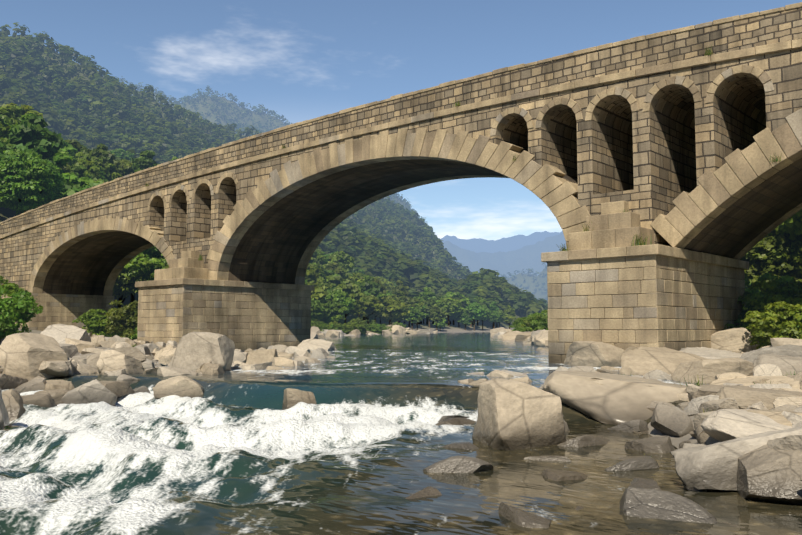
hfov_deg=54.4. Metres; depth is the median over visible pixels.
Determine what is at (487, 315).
tree
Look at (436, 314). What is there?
tree
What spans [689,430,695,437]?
rock
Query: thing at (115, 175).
tree
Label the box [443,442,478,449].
rock
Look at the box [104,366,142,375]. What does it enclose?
rock
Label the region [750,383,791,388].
rock
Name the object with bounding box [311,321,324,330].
bush
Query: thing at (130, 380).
rock
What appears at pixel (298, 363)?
rock
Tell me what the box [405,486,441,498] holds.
rock
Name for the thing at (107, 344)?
rock
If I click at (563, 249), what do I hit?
grass tuft
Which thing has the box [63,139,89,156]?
tree
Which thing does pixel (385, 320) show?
tree
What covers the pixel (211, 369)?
rock
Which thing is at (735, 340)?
rock
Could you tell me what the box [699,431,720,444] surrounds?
rock
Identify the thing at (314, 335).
rock
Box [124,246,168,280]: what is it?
tree
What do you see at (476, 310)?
tree
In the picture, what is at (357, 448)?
river water
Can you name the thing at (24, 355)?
rock
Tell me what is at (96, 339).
rock
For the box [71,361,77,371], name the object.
rock
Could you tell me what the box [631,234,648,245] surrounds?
grass tuft
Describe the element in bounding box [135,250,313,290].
pier cap
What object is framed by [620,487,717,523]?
rock
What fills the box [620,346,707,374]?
rock
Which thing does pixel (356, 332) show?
rock
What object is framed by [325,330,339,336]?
rock
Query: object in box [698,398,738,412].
rock
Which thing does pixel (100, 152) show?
tree
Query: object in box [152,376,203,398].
rock
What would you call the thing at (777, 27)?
parapet walls
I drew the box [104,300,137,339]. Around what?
bush
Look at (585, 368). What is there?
rock
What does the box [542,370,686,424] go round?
rock
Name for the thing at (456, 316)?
tree
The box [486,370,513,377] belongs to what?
rock
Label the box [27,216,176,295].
arch voussoirs
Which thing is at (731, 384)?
rock
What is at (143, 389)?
rock
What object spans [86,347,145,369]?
rock
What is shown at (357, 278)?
tree
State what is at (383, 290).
tree
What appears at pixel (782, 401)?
rock
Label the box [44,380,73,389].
rock
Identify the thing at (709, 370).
rock
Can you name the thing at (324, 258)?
tree
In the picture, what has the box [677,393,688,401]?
rock
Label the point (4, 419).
rock
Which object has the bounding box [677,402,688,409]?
rock
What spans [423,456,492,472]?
rock
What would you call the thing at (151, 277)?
tree
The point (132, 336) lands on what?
bush
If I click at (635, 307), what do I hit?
pier
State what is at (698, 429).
rock
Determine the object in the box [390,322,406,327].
bush
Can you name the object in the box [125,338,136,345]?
rock
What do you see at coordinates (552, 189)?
arch voussoirs
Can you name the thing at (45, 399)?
rock
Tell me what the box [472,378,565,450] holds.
rock
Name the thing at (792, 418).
rock
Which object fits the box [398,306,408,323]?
tree
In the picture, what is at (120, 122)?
mountains
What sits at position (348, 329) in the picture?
bush
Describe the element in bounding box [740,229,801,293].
tree
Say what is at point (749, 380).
rock
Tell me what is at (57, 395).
rock
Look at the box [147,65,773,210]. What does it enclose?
relief arch rings
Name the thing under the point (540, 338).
rock
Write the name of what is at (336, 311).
tree
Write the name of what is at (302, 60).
sky
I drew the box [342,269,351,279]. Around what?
tree
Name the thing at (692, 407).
rock
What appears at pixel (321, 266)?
tree
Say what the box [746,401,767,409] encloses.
rock
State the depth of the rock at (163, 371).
20.79 m
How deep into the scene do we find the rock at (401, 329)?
188.61 m
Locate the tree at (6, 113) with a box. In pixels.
[0,106,20,124]
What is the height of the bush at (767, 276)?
5.028 m
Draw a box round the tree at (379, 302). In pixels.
[364,295,383,323]
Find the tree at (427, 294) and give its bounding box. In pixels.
[419,287,439,324]
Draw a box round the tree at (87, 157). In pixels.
[73,152,109,177]
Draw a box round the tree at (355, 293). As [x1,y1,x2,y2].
[332,283,366,322]
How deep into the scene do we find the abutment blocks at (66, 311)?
62.13 m
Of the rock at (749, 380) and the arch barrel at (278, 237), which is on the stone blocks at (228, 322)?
the arch barrel at (278, 237)
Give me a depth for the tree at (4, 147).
100.77 m
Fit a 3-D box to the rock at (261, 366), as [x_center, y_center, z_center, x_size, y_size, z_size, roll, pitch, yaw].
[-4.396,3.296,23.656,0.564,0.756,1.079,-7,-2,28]
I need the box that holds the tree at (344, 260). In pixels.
[326,251,354,271]
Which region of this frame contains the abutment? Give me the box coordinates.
[45,295,106,322]
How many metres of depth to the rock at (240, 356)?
26.44 m
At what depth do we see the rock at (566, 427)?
12.62 m
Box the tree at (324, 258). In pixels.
[316,251,326,264]
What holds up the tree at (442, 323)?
on the terrain
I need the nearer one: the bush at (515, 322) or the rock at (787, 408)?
the rock at (787, 408)
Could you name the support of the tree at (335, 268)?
on the terrain
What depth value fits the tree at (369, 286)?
220.51 m
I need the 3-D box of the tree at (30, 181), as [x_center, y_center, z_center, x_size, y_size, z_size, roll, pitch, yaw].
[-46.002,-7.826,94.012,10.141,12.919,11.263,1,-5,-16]
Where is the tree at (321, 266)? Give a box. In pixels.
[310,259,327,269]
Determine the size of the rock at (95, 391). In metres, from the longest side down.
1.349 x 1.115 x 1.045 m
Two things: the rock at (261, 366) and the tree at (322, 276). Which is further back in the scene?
the tree at (322, 276)
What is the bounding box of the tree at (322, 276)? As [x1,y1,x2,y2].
[309,263,326,285]
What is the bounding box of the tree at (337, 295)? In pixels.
[323,289,355,314]
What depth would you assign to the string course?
32.29 m
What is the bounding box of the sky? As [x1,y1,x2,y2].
[0,0,801,240]
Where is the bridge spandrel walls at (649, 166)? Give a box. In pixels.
[0,48,801,294]
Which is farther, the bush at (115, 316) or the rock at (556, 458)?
the bush at (115, 316)
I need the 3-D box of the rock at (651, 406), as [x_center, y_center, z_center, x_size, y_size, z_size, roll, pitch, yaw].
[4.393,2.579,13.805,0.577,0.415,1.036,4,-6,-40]
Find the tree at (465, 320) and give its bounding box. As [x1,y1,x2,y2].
[458,312,472,329]
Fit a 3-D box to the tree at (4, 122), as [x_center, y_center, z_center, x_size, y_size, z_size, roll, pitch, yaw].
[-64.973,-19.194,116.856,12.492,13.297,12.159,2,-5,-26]
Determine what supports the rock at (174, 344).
on the terrain
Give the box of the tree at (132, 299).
[130,293,134,302]
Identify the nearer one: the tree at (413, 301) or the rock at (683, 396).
the rock at (683, 396)
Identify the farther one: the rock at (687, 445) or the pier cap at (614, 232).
the pier cap at (614, 232)
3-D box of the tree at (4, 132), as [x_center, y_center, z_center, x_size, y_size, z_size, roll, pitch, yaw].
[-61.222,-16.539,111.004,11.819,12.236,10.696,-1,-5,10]
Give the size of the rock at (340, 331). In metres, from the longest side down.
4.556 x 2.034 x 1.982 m
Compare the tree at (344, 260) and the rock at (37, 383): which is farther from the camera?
the tree at (344, 260)
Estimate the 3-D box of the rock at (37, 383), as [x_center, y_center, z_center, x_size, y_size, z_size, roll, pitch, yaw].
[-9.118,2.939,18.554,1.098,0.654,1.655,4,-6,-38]
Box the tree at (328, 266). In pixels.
[323,262,345,277]
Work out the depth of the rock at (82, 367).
21.46 m
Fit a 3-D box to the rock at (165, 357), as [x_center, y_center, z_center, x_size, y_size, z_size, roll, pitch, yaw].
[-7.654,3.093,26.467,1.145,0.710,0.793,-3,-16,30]
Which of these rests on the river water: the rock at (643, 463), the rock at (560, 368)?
the rock at (560, 368)
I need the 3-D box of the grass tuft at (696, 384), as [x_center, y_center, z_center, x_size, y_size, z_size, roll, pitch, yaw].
[5.765,2.390,15.418,0.582,0.561,0.694,-1,-5,16]
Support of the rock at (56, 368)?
on the terrain
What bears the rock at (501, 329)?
in the river water
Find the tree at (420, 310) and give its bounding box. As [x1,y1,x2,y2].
[414,303,422,329]
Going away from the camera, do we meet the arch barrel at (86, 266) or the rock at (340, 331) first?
the arch barrel at (86, 266)
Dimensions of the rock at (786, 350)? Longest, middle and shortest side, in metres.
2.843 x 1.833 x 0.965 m
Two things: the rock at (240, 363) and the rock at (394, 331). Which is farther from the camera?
the rock at (394, 331)
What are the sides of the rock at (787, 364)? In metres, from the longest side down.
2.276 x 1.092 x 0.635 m
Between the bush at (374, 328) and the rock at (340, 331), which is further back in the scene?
the bush at (374, 328)
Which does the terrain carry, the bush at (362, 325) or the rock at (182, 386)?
the bush at (362, 325)
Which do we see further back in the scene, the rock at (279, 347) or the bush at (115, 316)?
the bush at (115, 316)
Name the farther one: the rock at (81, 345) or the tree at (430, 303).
the tree at (430, 303)
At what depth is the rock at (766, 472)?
7.42 m
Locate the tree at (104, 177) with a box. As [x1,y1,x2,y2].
[94,165,108,181]
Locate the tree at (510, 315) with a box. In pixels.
[504,305,516,328]
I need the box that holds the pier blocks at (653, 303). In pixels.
[547,255,744,363]
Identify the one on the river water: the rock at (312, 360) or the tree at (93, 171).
the rock at (312, 360)
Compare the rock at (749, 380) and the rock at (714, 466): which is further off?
the rock at (749, 380)
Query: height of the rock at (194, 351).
1.755 m
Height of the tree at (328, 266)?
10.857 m
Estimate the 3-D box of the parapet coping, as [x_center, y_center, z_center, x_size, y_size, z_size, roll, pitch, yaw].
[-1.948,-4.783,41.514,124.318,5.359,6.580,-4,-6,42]
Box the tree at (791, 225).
[768,209,801,253]
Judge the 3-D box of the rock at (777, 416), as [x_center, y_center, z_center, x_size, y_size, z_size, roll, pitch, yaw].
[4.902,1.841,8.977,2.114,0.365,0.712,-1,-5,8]
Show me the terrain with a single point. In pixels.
(516, 253)
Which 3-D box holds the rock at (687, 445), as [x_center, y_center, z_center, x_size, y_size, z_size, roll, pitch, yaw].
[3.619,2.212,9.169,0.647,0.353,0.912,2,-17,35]
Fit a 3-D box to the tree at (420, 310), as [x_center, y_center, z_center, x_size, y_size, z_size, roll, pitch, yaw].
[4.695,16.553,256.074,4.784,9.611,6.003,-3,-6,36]
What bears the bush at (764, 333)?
on the terrain
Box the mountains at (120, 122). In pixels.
[0,22,547,324]
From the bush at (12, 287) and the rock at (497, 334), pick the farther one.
the rock at (497, 334)
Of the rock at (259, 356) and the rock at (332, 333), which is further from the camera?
the rock at (332, 333)
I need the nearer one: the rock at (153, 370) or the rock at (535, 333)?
the rock at (153, 370)
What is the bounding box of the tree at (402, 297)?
[388,291,410,324]
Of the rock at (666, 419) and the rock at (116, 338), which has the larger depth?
the rock at (116, 338)
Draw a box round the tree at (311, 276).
[301,264,327,300]
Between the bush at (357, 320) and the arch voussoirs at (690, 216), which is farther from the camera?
the bush at (357, 320)
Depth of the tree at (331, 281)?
214.02 m
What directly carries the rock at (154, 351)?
on the terrain
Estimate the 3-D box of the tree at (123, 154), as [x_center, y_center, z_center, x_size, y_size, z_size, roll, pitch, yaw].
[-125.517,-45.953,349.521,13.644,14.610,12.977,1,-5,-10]
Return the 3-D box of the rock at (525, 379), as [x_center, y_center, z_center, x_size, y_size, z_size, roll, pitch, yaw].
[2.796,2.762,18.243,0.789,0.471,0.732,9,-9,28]
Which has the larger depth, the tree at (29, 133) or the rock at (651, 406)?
the tree at (29, 133)
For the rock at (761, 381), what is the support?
on the terrain
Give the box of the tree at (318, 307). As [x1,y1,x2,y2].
[311,298,327,320]
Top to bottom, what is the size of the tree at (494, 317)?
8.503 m
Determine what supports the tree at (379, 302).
on the terrain
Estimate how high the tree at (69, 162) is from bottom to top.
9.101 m
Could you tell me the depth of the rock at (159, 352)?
29.13 m
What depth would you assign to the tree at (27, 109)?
158.67 m
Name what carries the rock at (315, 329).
on the terrain
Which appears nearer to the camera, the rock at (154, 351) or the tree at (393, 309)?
the rock at (154, 351)
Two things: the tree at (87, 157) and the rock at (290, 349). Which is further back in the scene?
the tree at (87, 157)
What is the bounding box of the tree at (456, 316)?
[449,306,471,327]
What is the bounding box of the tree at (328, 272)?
[323,269,338,276]
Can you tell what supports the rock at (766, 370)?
on the terrain
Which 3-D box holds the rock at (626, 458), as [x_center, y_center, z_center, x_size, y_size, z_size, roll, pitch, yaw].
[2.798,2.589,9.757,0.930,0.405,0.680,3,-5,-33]
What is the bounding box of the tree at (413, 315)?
[406,307,427,329]
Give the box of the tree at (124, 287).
[112,260,145,307]
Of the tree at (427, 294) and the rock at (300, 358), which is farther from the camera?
the tree at (427, 294)
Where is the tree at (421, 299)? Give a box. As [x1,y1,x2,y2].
[413,296,424,301]
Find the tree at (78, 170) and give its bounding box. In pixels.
[69,165,91,177]
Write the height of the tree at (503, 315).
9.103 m
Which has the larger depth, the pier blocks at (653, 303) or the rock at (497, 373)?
the pier blocks at (653, 303)
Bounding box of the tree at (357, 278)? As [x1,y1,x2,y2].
[347,274,364,282]
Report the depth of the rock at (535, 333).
73.47 m
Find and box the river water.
[0,332,801,534]
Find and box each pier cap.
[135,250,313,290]
[541,201,748,269]
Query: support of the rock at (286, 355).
on the river water
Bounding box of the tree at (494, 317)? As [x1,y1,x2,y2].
[488,310,502,328]
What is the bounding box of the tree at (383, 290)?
[373,278,391,321]
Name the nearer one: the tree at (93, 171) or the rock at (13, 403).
the rock at (13, 403)
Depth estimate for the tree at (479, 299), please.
341.45 m
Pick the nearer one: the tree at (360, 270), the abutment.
the abutment
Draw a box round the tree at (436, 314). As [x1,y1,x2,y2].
[429,305,448,329]
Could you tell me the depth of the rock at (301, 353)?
32.77 m
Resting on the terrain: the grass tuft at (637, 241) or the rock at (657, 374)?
the rock at (657, 374)
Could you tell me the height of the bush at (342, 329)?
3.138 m
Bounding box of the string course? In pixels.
[0,38,801,238]
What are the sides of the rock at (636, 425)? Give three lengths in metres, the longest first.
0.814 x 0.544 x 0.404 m
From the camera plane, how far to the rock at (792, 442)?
7.59 m
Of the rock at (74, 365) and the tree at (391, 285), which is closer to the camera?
the rock at (74, 365)
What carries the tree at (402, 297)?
on the terrain
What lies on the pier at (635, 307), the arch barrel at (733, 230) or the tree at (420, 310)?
the arch barrel at (733, 230)
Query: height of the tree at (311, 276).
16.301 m
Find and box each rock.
[0,333,67,380]
[0,374,27,389]
[0,388,9,428]
[2,389,25,421]
[15,376,45,393]
[21,392,56,407]
[34,389,69,404]
[39,360,69,376]
[40,324,91,342]
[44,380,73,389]
[59,343,79,357]
[61,379,116,405]
[65,338,95,352]
[66,357,73,375]
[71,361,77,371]
[72,353,94,363]
[72,359,97,373]
[81,348,103,354]
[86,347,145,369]
[91,335,104,346]
[96,349,143,374]
[98,341,114,347]
[99,380,135,397]
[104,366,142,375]
[112,335,124,341]
[115,342,131,348]
[116,374,139,384]
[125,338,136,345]
[133,386,149,392]
[135,344,150,355]
[142,358,154,368]
[143,343,159,358]
[144,368,157,372]
[151,346,160,354]
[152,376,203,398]
[154,344,173,359]
[157,366,195,376]
[159,348,175,365]
[166,341,177,347]
[169,332,234,370]
[200,363,224,374]
[232,351,247,362]
[234,360,248,365]
[242,362,271,369]
[243,349,277,364]
[266,366,283,369]
[271,357,294,366]
[272,344,287,349]
[278,353,292,357]
[282,388,315,409]
[285,346,309,353]
[293,351,310,357]
[293,360,303,365]
[294,356,309,360]
[297,338,336,350]
[305,358,319,362]
[310,331,318,338]
[310,348,328,358]
[311,326,320,333]
[318,333,325,337]
[321,330,343,335]
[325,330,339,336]
[349,329,360,334]
[382,330,390,333]
[388,328,399,333]
[392,325,405,333]
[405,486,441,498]
[406,330,417,333]
[416,329,430,332]
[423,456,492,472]
[435,418,475,424]
[438,415,468,421]
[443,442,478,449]
[458,379,473,382]
[468,379,487,384]
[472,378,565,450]
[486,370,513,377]
[490,327,506,334]
[493,332,504,336]
[498,503,551,527]
[501,370,527,375]
[502,331,521,339]
[509,377,531,382]
[515,332,531,340]
[523,456,571,461]
[530,335,535,343]
[531,331,539,335]
[534,330,547,345]
[541,469,587,480]
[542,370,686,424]
[555,366,567,370]
[557,435,609,447]
[563,419,569,431]
[564,341,623,366]
[568,366,595,371]
[597,369,615,373]
[600,366,620,369]
[604,456,658,470]
[608,420,648,432]
[619,456,643,459]
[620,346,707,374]
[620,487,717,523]
[625,436,674,453]
[629,477,660,490]
[643,369,671,379]
[645,401,673,411]
[650,402,693,436]
[670,426,801,490]
[671,358,753,382]
[672,406,686,414]
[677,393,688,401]
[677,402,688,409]
[679,440,690,447]
[681,347,741,358]
[683,395,718,415]
[683,443,704,447]
[687,384,700,401]
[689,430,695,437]
[692,385,748,398]
[693,409,754,428]
[694,422,703,443]
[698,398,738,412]
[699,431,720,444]
[701,409,791,441]
[710,328,759,353]
[710,376,799,388]
[715,372,746,379]
[716,386,801,409]
[723,383,742,384]
[736,444,801,503]
[740,344,801,362]
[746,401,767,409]
[746,410,801,425]
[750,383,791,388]
[752,364,781,375]
[752,379,769,383]
[753,354,801,375]
[767,435,801,451]
[770,338,801,346]
[771,388,801,391]
[771,405,797,410]
[773,397,801,407]
[781,411,801,424]
[787,375,801,389]
[791,406,801,427]
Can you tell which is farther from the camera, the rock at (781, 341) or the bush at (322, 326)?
the bush at (322, 326)
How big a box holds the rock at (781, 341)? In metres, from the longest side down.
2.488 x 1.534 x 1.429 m
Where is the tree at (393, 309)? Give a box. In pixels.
[375,299,409,324]
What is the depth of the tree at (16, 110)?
149.48 m
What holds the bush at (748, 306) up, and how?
on the terrain
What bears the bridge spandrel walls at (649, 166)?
on the pier at (635, 307)
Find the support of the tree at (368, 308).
on the terrain
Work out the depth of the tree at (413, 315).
248.06 m
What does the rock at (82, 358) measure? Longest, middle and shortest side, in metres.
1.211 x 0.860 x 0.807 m
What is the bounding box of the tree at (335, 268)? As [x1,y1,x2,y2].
[326,262,343,276]
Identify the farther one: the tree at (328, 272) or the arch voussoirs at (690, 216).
the tree at (328, 272)
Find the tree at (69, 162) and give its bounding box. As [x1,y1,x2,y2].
[58,149,78,166]
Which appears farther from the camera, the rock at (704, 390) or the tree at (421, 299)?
the tree at (421, 299)
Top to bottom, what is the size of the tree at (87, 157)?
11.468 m
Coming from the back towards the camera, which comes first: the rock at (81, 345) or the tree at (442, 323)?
the tree at (442, 323)
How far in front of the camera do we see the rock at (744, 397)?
11.95 m
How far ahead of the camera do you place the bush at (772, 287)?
30.62 m
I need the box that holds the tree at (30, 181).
[0,149,66,214]
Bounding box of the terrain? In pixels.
[0,35,697,448]
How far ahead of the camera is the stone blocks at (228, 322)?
45.38 m
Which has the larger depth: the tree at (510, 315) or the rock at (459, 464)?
the tree at (510, 315)
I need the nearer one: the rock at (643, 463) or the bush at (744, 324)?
the rock at (643, 463)
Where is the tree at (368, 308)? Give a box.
[350,295,384,319]
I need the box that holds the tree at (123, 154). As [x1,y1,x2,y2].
[110,148,134,161]
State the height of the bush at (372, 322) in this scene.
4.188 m
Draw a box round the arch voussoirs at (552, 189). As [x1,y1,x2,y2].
[207,128,590,284]
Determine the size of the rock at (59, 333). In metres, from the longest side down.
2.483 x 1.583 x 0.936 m
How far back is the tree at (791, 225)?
41.92 m
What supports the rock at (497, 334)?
in the river water
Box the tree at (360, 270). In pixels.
[353,267,364,273]
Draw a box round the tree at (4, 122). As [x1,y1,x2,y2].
[0,116,12,135]
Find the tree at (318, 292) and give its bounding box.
[307,282,327,302]
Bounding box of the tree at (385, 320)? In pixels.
[380,316,404,324]
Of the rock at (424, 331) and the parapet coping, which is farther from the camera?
the rock at (424, 331)
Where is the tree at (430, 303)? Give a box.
[422,298,440,327]
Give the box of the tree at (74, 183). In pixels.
[48,172,102,202]
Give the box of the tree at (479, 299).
[467,296,488,325]
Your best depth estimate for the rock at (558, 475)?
8.61 m
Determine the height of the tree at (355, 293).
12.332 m
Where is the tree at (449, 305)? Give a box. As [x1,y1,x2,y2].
[437,297,463,326]
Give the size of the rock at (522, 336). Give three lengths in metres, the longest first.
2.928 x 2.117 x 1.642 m
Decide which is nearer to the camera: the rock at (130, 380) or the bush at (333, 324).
the rock at (130, 380)
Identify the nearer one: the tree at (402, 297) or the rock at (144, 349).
the rock at (144, 349)
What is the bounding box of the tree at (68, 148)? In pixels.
[60,140,76,157]
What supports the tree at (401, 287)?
on the terrain
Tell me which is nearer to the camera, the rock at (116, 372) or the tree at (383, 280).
the rock at (116, 372)
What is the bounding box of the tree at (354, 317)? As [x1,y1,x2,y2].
[348,314,375,321]
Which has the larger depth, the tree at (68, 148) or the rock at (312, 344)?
the tree at (68, 148)
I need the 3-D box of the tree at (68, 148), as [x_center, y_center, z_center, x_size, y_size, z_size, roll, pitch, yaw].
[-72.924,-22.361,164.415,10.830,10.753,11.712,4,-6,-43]
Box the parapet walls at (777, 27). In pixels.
[0,7,801,234]
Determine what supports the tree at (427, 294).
on the terrain
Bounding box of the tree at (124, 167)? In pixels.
[112,158,133,179]
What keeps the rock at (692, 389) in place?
on the terrain
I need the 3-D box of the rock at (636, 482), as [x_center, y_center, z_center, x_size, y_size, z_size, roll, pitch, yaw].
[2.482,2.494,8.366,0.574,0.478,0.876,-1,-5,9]
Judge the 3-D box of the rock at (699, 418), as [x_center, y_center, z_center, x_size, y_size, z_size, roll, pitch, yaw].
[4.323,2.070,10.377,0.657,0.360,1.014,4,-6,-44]
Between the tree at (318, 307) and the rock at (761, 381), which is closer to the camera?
the rock at (761, 381)
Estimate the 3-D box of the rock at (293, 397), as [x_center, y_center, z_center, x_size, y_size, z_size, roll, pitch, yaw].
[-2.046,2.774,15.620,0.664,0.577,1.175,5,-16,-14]
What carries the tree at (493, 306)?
on the terrain
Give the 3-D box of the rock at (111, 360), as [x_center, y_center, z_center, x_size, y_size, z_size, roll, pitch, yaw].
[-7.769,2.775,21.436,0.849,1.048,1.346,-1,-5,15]
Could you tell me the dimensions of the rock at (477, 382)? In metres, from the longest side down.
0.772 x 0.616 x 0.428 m
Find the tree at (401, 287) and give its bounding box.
[392,280,408,297]
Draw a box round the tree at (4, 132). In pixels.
[0,123,10,142]
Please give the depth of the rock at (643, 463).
9.18 m
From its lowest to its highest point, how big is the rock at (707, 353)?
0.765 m
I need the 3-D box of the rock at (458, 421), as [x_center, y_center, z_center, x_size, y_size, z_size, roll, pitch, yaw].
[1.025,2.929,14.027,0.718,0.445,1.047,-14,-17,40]
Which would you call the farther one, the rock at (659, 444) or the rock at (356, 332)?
the rock at (356, 332)
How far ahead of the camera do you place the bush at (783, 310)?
29.49 m
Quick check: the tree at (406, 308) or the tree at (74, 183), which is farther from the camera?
the tree at (406, 308)
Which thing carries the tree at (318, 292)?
on the terrain
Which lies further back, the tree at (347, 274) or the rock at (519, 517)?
the tree at (347, 274)
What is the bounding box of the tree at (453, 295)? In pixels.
[443,291,469,324]
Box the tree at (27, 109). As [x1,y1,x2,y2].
[2,102,44,122]
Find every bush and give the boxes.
[0,276,42,315]
[0,287,42,340]
[72,308,127,336]
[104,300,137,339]
[127,322,137,339]
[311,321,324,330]
[312,321,330,329]
[326,323,345,332]
[327,321,341,329]
[342,323,356,333]
[345,318,366,330]
[348,322,367,334]
[363,320,378,327]
[368,323,387,333]
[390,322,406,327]
[509,316,538,330]
[516,313,547,331]
[521,315,541,326]
[523,310,547,331]
[724,317,781,348]
[737,280,801,333]
[741,301,801,348]
[744,272,799,306]
[745,292,788,310]
[750,297,797,332]
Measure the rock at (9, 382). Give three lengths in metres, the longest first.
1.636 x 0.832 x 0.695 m
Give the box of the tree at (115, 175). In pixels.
[111,172,120,180]
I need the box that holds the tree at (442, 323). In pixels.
[433,318,446,327]
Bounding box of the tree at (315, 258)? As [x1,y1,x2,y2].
[309,246,323,266]
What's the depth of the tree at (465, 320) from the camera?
296.58 m
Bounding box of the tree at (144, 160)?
[131,150,157,172]
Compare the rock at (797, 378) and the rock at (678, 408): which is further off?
the rock at (797, 378)
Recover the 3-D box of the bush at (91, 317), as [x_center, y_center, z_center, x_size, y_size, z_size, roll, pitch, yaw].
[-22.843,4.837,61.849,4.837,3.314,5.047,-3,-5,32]
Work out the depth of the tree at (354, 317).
212.01 m
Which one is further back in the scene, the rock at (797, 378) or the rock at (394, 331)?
the rock at (394, 331)
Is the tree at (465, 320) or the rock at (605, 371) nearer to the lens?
the rock at (605, 371)
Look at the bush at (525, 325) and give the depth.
102.96 m
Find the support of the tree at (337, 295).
on the terrain
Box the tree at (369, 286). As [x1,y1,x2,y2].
[359,275,385,323]
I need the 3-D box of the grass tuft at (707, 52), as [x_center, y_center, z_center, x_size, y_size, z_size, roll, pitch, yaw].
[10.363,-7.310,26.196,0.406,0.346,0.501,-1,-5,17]
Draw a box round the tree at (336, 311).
[319,300,348,324]
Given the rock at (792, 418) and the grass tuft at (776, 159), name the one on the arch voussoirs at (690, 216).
the grass tuft at (776, 159)
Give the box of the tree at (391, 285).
[382,282,396,291]
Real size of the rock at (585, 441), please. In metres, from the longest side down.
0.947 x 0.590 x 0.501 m
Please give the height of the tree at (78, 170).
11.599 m
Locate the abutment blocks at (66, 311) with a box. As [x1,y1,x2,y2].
[1,293,114,336]
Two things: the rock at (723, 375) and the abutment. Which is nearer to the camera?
the rock at (723, 375)
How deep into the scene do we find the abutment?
62.10 m
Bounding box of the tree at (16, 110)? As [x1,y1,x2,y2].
[7,105,21,118]
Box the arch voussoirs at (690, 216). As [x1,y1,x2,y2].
[650,108,801,259]
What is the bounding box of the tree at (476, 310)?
[465,302,485,330]
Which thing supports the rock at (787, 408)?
on the terrain
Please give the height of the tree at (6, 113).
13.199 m
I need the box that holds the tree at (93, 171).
[69,161,101,178]
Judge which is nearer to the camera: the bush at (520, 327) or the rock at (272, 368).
the rock at (272, 368)
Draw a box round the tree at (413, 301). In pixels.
[408,297,424,326]
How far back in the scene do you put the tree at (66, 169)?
138.82 m
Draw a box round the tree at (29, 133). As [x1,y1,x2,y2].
[5,113,73,201]
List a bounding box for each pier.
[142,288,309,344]
[557,262,743,363]
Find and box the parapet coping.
[0,2,801,223]
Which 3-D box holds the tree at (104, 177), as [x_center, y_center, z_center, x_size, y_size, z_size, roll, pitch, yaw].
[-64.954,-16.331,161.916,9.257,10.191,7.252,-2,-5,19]
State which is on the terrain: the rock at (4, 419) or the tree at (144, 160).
the tree at (144, 160)
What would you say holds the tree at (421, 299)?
on the terrain
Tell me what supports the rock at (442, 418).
in the river water
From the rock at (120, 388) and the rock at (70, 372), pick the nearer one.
the rock at (120, 388)
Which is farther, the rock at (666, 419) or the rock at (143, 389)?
the rock at (143, 389)
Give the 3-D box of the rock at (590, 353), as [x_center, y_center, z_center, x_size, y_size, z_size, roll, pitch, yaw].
[6.568,3.073,25.927,1.844,1.274,3.207,1,-5,-9]
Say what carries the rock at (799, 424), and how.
on the terrain
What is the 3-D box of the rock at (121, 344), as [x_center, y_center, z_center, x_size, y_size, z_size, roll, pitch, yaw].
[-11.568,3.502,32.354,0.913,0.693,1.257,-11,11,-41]
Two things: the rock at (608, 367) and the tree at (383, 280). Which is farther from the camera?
the tree at (383, 280)
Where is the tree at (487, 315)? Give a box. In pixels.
[479,305,490,329]
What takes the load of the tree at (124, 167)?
on the terrain
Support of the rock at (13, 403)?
in the river water
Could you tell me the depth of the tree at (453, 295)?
321.21 m
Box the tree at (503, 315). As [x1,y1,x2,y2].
[496,310,505,327]
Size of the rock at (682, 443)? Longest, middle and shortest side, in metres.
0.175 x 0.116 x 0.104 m
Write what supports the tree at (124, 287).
on the terrain
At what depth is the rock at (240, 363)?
25.87 m
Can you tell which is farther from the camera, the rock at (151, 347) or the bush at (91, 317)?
the bush at (91, 317)
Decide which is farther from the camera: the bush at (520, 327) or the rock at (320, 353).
the bush at (520, 327)
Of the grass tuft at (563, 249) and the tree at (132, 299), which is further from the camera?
the tree at (132, 299)
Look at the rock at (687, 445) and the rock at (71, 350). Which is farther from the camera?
the rock at (71, 350)
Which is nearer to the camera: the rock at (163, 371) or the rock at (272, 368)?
the rock at (163, 371)
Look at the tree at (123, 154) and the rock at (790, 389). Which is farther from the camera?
the tree at (123, 154)
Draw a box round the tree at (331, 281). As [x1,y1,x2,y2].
[324,275,360,290]
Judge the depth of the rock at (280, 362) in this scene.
25.53 m
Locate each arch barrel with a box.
[41,230,160,295]
[225,159,577,283]
[684,158,801,257]
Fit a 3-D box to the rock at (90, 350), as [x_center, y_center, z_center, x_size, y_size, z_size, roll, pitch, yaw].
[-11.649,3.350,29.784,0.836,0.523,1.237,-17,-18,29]
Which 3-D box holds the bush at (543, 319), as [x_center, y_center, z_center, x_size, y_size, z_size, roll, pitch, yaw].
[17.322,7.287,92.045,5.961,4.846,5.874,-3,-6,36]
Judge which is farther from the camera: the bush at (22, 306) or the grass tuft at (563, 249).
the bush at (22, 306)
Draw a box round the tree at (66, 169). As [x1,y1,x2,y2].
[62,163,70,172]
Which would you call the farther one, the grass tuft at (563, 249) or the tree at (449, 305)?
the tree at (449, 305)
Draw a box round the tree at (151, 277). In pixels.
[147,267,166,280]
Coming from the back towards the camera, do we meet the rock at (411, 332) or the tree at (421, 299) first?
the tree at (421, 299)
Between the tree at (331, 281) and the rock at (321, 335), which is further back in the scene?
the tree at (331, 281)
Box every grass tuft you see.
[556,243,569,250]
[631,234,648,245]
[676,374,705,385]
[705,46,712,55]
[770,153,781,161]
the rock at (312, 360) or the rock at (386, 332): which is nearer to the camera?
the rock at (312, 360)
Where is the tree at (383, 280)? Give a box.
[374,276,387,284]
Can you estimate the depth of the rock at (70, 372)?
20.63 m
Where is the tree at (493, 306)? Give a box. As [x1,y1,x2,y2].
[489,302,498,327]
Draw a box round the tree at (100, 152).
[89,143,121,181]
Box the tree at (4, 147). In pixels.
[0,140,24,156]
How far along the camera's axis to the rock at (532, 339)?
61.11 m

